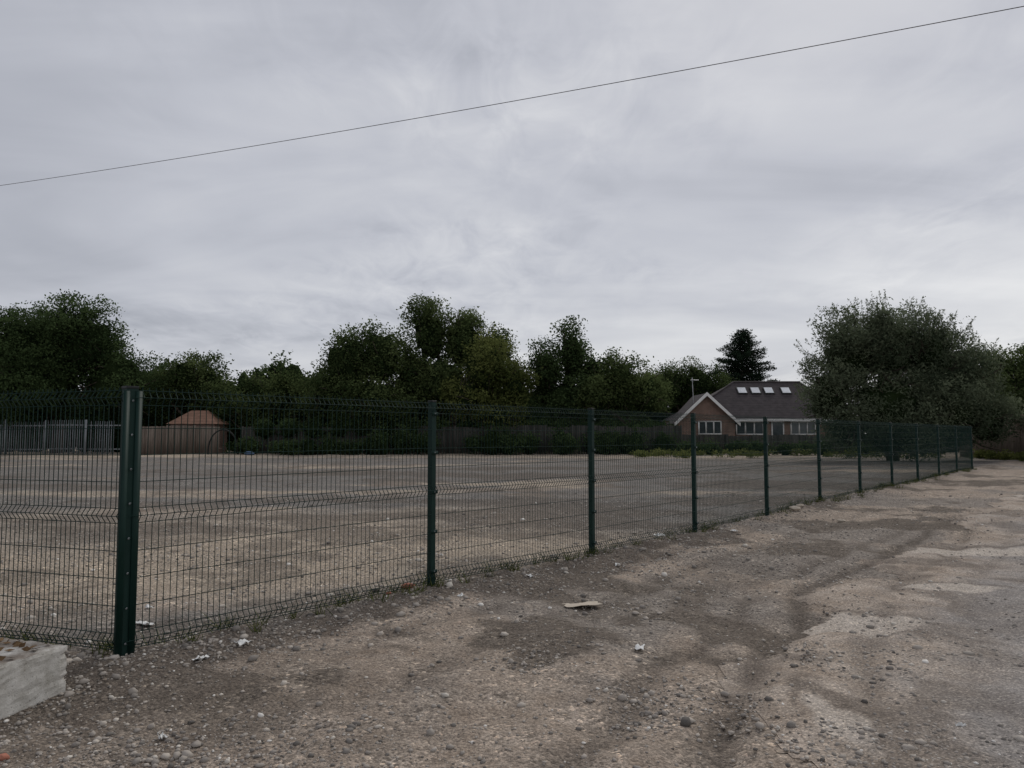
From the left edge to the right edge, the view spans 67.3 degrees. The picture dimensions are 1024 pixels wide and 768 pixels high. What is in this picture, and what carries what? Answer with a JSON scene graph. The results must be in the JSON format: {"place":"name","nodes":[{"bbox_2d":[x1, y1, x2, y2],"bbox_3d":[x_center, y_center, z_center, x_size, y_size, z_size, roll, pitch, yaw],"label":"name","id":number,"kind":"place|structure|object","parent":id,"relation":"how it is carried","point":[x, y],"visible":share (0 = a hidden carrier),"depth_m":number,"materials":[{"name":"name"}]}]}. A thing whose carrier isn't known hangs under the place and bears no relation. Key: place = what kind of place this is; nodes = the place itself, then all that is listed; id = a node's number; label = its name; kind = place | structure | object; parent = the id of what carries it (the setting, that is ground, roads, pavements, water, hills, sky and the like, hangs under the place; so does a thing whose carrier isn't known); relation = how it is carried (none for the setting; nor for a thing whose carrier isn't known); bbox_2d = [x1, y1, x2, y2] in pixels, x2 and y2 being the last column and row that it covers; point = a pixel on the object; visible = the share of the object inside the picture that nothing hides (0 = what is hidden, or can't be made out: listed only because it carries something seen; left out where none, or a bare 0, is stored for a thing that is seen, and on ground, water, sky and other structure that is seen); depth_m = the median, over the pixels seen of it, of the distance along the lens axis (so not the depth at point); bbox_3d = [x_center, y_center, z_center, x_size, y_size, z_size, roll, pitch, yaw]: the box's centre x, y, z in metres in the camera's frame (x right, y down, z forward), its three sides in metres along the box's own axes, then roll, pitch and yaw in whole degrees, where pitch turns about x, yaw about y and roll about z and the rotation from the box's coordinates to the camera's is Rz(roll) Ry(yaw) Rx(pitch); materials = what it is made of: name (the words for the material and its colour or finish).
{"place":"outdoors","nodes":[
{"label":"outdoors","id":0,"kind":"place"},
{"bbox_2d":[0,449,1023,767],"bbox_3d":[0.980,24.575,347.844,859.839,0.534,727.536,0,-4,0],"label":"ground","id":1,"kind":"structure","parent":0,"point":[988,481],"depth_m":7.39,"materials":[{"name":"grey gravel"}]},
{"bbox_2d":[0,753,9,760],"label":"brick fragment","id":2,"kind":"object","parent":1,"relation":"on","point":[4,756],"visible":1,"depth_m":3.92,"materials":[{"name":"orange brick"}]},
{"bbox_2d":[0,637,67,719],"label":"concrete block","id":3,"kind":"object","parent":1,"relation":"on","point":[33,673],"depth_m":4.65,"materials":[{"name":"grey concrete"}]},
{"bbox_2d":[0,420,120,453],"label":"palisade fence","id":4,"kind":"object","parent":1,"relation":"on","point":[63,448],"visible":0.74,"depth_m":51.95,"materials":[{"name":"metal"}]},
{"bbox_2d":[0,289,170,453],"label":"broadleaf tree","id":5,"kind":"object","parent":1,"relation":"on","point":[58,349],"visible":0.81,"depth_m":53.22,"materials":[{"name":"green plant"}]},
{"bbox_2d":[136,621,153,624],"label":"paper litter","id":6,"kind":"object","parent":1,"relation":"on","point":[144,622],"visible":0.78,"depth_m":6.46,"materials":[{"name":"white paper"}]},
{"bbox_2d":[157,732,167,738],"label":"paper litter","id":7,"kind":"object","parent":1,"relation":"on","point":[162,735],"visible":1,"depth_m":4.18,"materials":[{"name":"white paper"}]},
{"bbox_2d":[141,425,221,453],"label":"fence","id":8,"kind":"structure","parent":1,"relation":"on","point":[182,436],"depth_m":52.59,"materials":[{"name":"grey wood"}]},
{"bbox_2d":[143,348,237,426],"bbox_3d":[-24.406,1.322,58.032,7.794,8.404,5.176,0,-4,0],"label":"broadleaf tree","id":9,"kind":"object","parent":1,"relation":"on","point":[192,375],"visible":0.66,"depth_m":57.34,"materials":[{"name":"green plant"}]},
{"bbox_2d":[166,410,228,453],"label":"brick outbuilding","id":10,"kind":"structure","parent":1,"relation":"on","point":[192,420],"depth_m":54.42,"materials":[{"name":"orange tile"}]},
{"bbox_2d":[192,655,209,660],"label":"paper litter","id":11,"kind":"object","parent":1,"relation":"on","point":[201,657],"visible":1,"depth_m":5.44,"materials":[{"name":"white paper"}]},
{"bbox_2d":[207,429,237,453],"bbox_3d":[-19.300,3.879,51.356,2.096,1.750,0.097,0,-4,0],"label":"bent pipe hoop","id":12,"kind":"object","parent":1,"relation":"on","point":[218,431],"visible":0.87,"depth_m":51.34,"materials":[{"name":"black plastic"}]},
{"bbox_2d":[234,639,250,645],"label":"paper litter","id":13,"kind":"object","parent":1,"relation":"on","point":[240,642],"visible":1,"depth_m":5.78,"materials":[{"name":"white paper"}]},
{"bbox_2d":[198,360,341,441],"bbox_3d":[-17.234,1.820,56.008,11.104,7.116,5.339,0,-4,0],"label":"elder shrub","id":14,"kind":"object","parent":1,"relation":"on","point":[283,385],"visible":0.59,"depth_m":55.69,"materials":[{"name":"green plant"}]},
{"bbox_2d":[295,316,422,432],"bbox_3d":[-10.580,0.176,53.928,8.763,10.220,6.238,0,-4,0],"label":"broadleaf tree","id":15,"kind":"object","parent":1,"relation":"on","point":[353,363],"visible":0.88,"depth_m":52.73,"materials":[{"name":"green plant"}]},
{"bbox_2d":[241,426,489,454],"bbox_3d":[-9.384,3.840,52.514,18.345,1.995,0.190,0,-4,2],"label":"timber fence","id":16,"kind":"object","parent":1,"relation":"on","point":[457,446],"visible":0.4,"depth_m":52.43,"materials":[{"name":"brown wood"}]},
{"bbox_2d":[385,292,519,453],"bbox_3d":[-4.425,-0.787,55.213,10.222,12.265,6.701,0,-4,0],"label":"broadleaf tree","id":17,"kind":"object","parent":1,"relation":"on","point":[424,379],"visible":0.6,"depth_m":55.12,"materials":[{"name":"green plant"}]},
{"bbox_2d":[16,500,921,767],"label":"rubble","id":18,"kind":"object","parent":1,"relation":"on","point":[429,732],"visible":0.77,"depth_m":6.18,"materials":[{"name":"stone"}]},
{"bbox_2d":[0,386,972,656],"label":"fence","id":19,"kind":"object","parent":1,"relation":"on","point":[128,516],"visible":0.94,"depth_m":7.28,"materials":[{"name":"green metal"}]},
{"bbox_2d":[433,325,542,433],"bbox_3d":[-1.649,0.505,52.917,7.540,9.454,5.030,0,-4,0],"label":"ash tree","id":20,"kind":"object","parent":1,"relation":"on","point":[488,372],"visible":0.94,"depth_m":52.15,"materials":[{"name":"green plant"}]},
{"bbox_2d":[3,467,976,657],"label":"grass tufts","id":21,"kind":"object","parent":1,"relation":"on","point":[514,569],"visible":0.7,"depth_m":7.72,"materials":[{"name":"green plant"}]},
{"bbox_2d":[1,349,1023,451],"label":"tree line","id":22,"kind":"object","parent":1,"relation":"on","point":[467,423],"visible":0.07,"depth_m":60.06,"materials":[{"name":"green plant"}]},
{"bbox_2d":[222,414,880,455],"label":"scrub bushes","id":23,"kind":"object","parent":1,"relation":"on","point":[379,439],"visible":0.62,"depth_m":50.85,"materials":[{"name":"green plant"}]},
{"bbox_2d":[516,315,607,425],"bbox_3d":[3.811,0.119,54.510,7.308,10.316,5.080,0,-4,0],"label":"broadleaf tree","id":24,"kind":"object","parent":1,"relation":"on","point":[571,356],"visible":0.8,"depth_m":54.19,"materials":[{"name":"green plant"}]},
{"bbox_2d":[563,601,601,606],"bbox_3d":[0.665,2.093,7.298,0.383,0.031,0.241,1,-7,-11],"label":"cardboard scrap","id":25,"kind":"object","parent":1,"relation":"on","point":[581,604],"visible":1,"depth_m":7.29,"materials":[{"name":"beige cardboard"}]},
{"bbox_2d":[491,425,681,454],"bbox_3d":[5.005,3.776,51.839,12.910,2.042,0.190,0,-4,0],"label":"timber fence","id":26,"kind":"object","parent":1,"relation":"on","point":[545,439],"visible":0.42,"depth_m":51.88,"materials":[{"name":"brown wood"}]},
{"bbox_2d":[566,346,677,426],"bbox_3d":[7.738,1.291,53.920,8.005,7.978,5.066,0,-4,0],"label":"broadleaf tree","id":27,"kind":"object","parent":1,"relation":"on","point":[619,388],"visible":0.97,"depth_m":53.12,"materials":[{"name":"green plant"}]},
{"bbox_2d":[635,644,644,649],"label":"paper litter","id":28,"kind":"object","parent":1,"relation":"on","point":[637,646],"visible":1,"depth_m":5.74,"materials":[{"name":"white paper"}]},
{"bbox_2d":[641,356,736,419],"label":"broadleaf tree","id":29,"kind":"object","parent":1,"relation":"on","point":[679,379],"visible":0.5,"depth_m":70.27,"materials":[{"name":"green plant"}]},
{"bbox_2d":[711,328,779,384],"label":"pine tree","id":30,"kind":"object","parent":1,"relation":"on","point":[742,362],"visible":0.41,"depth_m":74.71,"materials":[{"name":"green plant"}]},
{"bbox_2d":[660,381,839,446],"bbox_3d":[19.623,2.612,63.148,14.600,5.837,9.535,0,-4,0],"label":"brick bungalow","id":31,"kind":"object","parent":1,"relation":"on","point":[772,400],"visible":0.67,"depth_m":60.95,"materials":[{"name":"brown tile"}]},
{"bbox_2d":[699,422,719,432],"bbox_3d":[15.100,3.337,58.698,1.700,0.950,0.030,0,-4,0],"label":"window glass","id":32,"kind":"structure","parent":31,"relation":"in","point":[708,423],"depth_m":58.69,"materials":[{"name":"grey glass"}]},
{"bbox_2d":[698,421,721,434],"bbox_3d":[15.100,3.336,58.678,1.800,1.040,0.080,0,-4,0],"label":"window frame","id":33,"kind":"structure","parent":31,"relation":"in","point":[699,433],"depth_m":58.64,"materials":[{"name":"white plastic"}]},
{"bbox_2d":[736,421,762,434],"bbox_3d":[18.700,3.455,60.474,2.200,1.090,0.080,0,-4,0],"label":"window frame","id":34,"kind":"structure","parent":31,"relation":"in","point":[739,421],"depth_m":60.45,"materials":[{"name":"white plastic"}]},
{"bbox_2d":[737,422,762,433],"bbox_3d":[18.700,3.457,60.494,2.100,1.000,0.030,0,-4,0],"label":"window glass","id":35,"kind":"structure","parent":31,"relation":"in","point":[750,430],"depth_m":60.48,"materials":[{"name":"grey glass"}]},
{"bbox_2d":[771,421,783,434],"bbox_3d":[20.900,3.904,60.444,1.000,1.990,0.080,0,-4,0],"label":"window frame","id":36,"kind":"structure","parent":31,"relation":"in","point":[771,421],"depth_m":60.46,"materials":[{"name":"white plastic"}]},
{"bbox_2d":[773,423,782,434],"bbox_3d":[20.900,3.906,60.464,0.900,1.900,0.030,0,-4,0],"label":"window glass","id":37,"kind":"structure","parent":31,"relation":"in","point":[777,428],"depth_m":60.48,"materials":[{"name":"grey glass"}]},
{"bbox_2d":[790,421,815,434],"bbox_3d":[22.900,3.455,60.474,2.000,1.090,0.080,0,-4,0],"label":"window frame","id":38,"kind":"structure","parent":31,"relation":"in","point":[790,421],"depth_m":60.43,"materials":[{"name":"white plastic"}]},
{"bbox_2d":[792,422,814,433],"bbox_3d":[22.900,3.457,60.494,1.900,1.000,0.030,0,-4,0],"label":"window glass","id":39,"kind":"structure","parent":31,"relation":"in","point":[794,431],"depth_m":60.48,"materials":[{"name":"grey glass"}]},
{"bbox_2d":[789,506,800,510],"bbox_3d":[5.544,2.439,15.068,0.229,0.103,0.137,0,-4,0],"label":"brick fragment","id":40,"kind":"object","parent":1,"relation":"on","point":[795,508],"visible":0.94,"depth_m":15.02,"materials":[{"name":"brick"}]},
{"bbox_2d":[682,434,954,453],"bbox_3d":[21.602,4.212,53.999,20.175,1.428,0.190,0,-4,5],"label":"timber fence","id":41,"kind":"object","parent":1,"relation":"on","point":[783,437],"visible":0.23,"depth_m":54.40,"materials":[{"name":"brown wood"}]},
{"bbox_2d":[629,448,1023,460],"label":"weeds","id":42,"kind":"object","parent":1,"relation":"on","point":[1002,455],"visible":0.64,"depth_m":43.87,"materials":[{"name":"green plant"}]},
{"bbox_2d":[791,289,1023,461],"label":"willow tree","id":43,"kind":"object","parent":1,"relation":"on","point":[898,358],"visible":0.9,"depth_m":38.55,"materials":[{"name":"green plant"}]},
{"bbox_2d":[959,415,1023,458],"bbox_3d":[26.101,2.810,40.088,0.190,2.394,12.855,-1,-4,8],"label":"shrub","id":44,"kind":"object","parent":1,"relation":"on","point":[1015,446],"visible":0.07,"depth_m":40.34,"materials":[{"name":"green plant"}]},
{"bbox_2d":[976,342,1023,415],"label":"broadleaf tree","id":45,"kind":"object","parent":1,"relation":"on","point":[1015,379],"visible":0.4,"depth_m":59.04,"materials":[{"name":"green plant"}]},
{"bbox_3d":[-50.000,-2.446,45.262,1.200,15.160,0.318,0,-4,0],"label":"utility pole","id":46,"kind":"object","parent":1,"relation":"on","visible":0},
{"bbox_2d":[0,6,1023,185],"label":"overhead cable","id":47,"kind":"object","parent":46,"relation":"attached to","point":[567,91],"visible":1,"depth_m":19.48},
{"bbox_2d":[0,0,1023,403],"label":"sky","id":48,"kind":"structure","parent":0,"point":[675,213],"materials":[{"name":"grey"}]},
{"bbox_2d":[716,495,1023,767],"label":"road","id":49,"kind":"structure","parent":0,"point":[993,694],"depth_m":5.45,"materials":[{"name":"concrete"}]},
{"bbox_2d":[955,722,965,727],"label":"paper litter","id":50,"kind":"object","parent":49,"relation":"on","point":[960,724],"visible":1,"depth_m":4.28,"materials":[{"name":"white paper"}]}
]}

